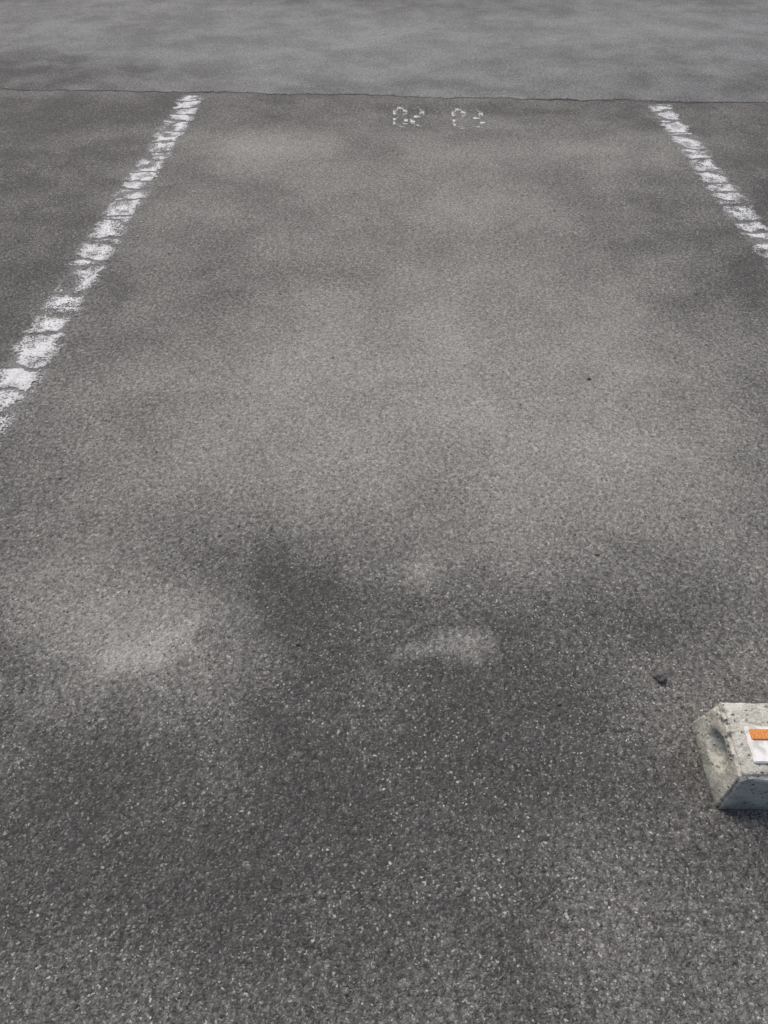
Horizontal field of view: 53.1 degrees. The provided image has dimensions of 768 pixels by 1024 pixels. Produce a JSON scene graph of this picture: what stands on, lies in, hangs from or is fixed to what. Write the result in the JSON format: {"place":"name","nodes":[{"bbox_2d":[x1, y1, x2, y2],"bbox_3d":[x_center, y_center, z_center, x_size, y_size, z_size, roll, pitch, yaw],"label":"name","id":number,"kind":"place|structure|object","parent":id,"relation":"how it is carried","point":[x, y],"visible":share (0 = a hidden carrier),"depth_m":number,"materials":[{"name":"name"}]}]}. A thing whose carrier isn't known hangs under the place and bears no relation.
{"place":"outdoors","nodes":[
{"label":"outdoors","id":0,"kind":"place"},
{"bbox_2d":[0,88,767,1023],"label":"parking lot ground","id":1,"kind":"structure","parent":0,"point":[476,812],"depth_m":1.82,"materials":[{"name":"grey asphalt"}]},
{"bbox_2d":[0,95,200,434],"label":"parking line","id":2,"kind":"object","parent":1,"relation":"on","point":[19,378],"visible":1,"depth_m":2.80,"materials":[{"name":"paint"}]},
{"bbox_2d":[393,107,423,126],"bbox_3d":[0.133,-2.112,4.103,0.167,0.002,0.325,1,44,1],"label":"stencilled number","id":3,"kind":"object","parent":1,"relation":"on","point":[411,121],"visible":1,"depth_m":4.09,"materials":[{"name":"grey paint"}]},
{"bbox_2d":[452,108,484,128],"bbox_3d":[0.447,-2.095,4.085,0.167,0.002,0.325,1,44,1],"label":"stencilled number","id":4,"kind":"object","parent":1,"relation":"on","point":[464,114],"visible":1,"depth_m":4.09,"materials":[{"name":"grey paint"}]},
{"bbox_2d":[654,671,666,682],"bbox_3d":[0.568,0.338,1.580,0.021,0.019,0.028,-21,48,-20],"label":"stone","id":5,"kind":"object","parent":1,"relation":"on","point":[660,676],"visible":1,"depth_m":1.57,"materials":[{"name":"grey stone"}]},
{"bbox_2d":[649,105,767,266],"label":"parking line","id":6,"kind":"object","parent":1,"relation":"on","point":[707,175],"visible":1,"depth_m":3.52,"materials":[{"name":"paint"}]},
{"bbox_2d":[690,703,767,809],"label":"concrete wheel stop","id":7,"kind":"object","parent":1,"relation":"on","point":[731,739],"visible":1,"depth_m":1.38,"materials":[{"name":"grey concrete"}]},
{"bbox_2d":[0,0,767,102],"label":"road","id":8,"kind":"structure","parent":0,"point":[689,51],"depth_m":5.11,"materials":[{"name":"grey asphalt"}]},
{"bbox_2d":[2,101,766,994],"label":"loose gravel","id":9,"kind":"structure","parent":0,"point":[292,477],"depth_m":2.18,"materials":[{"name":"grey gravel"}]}
]}

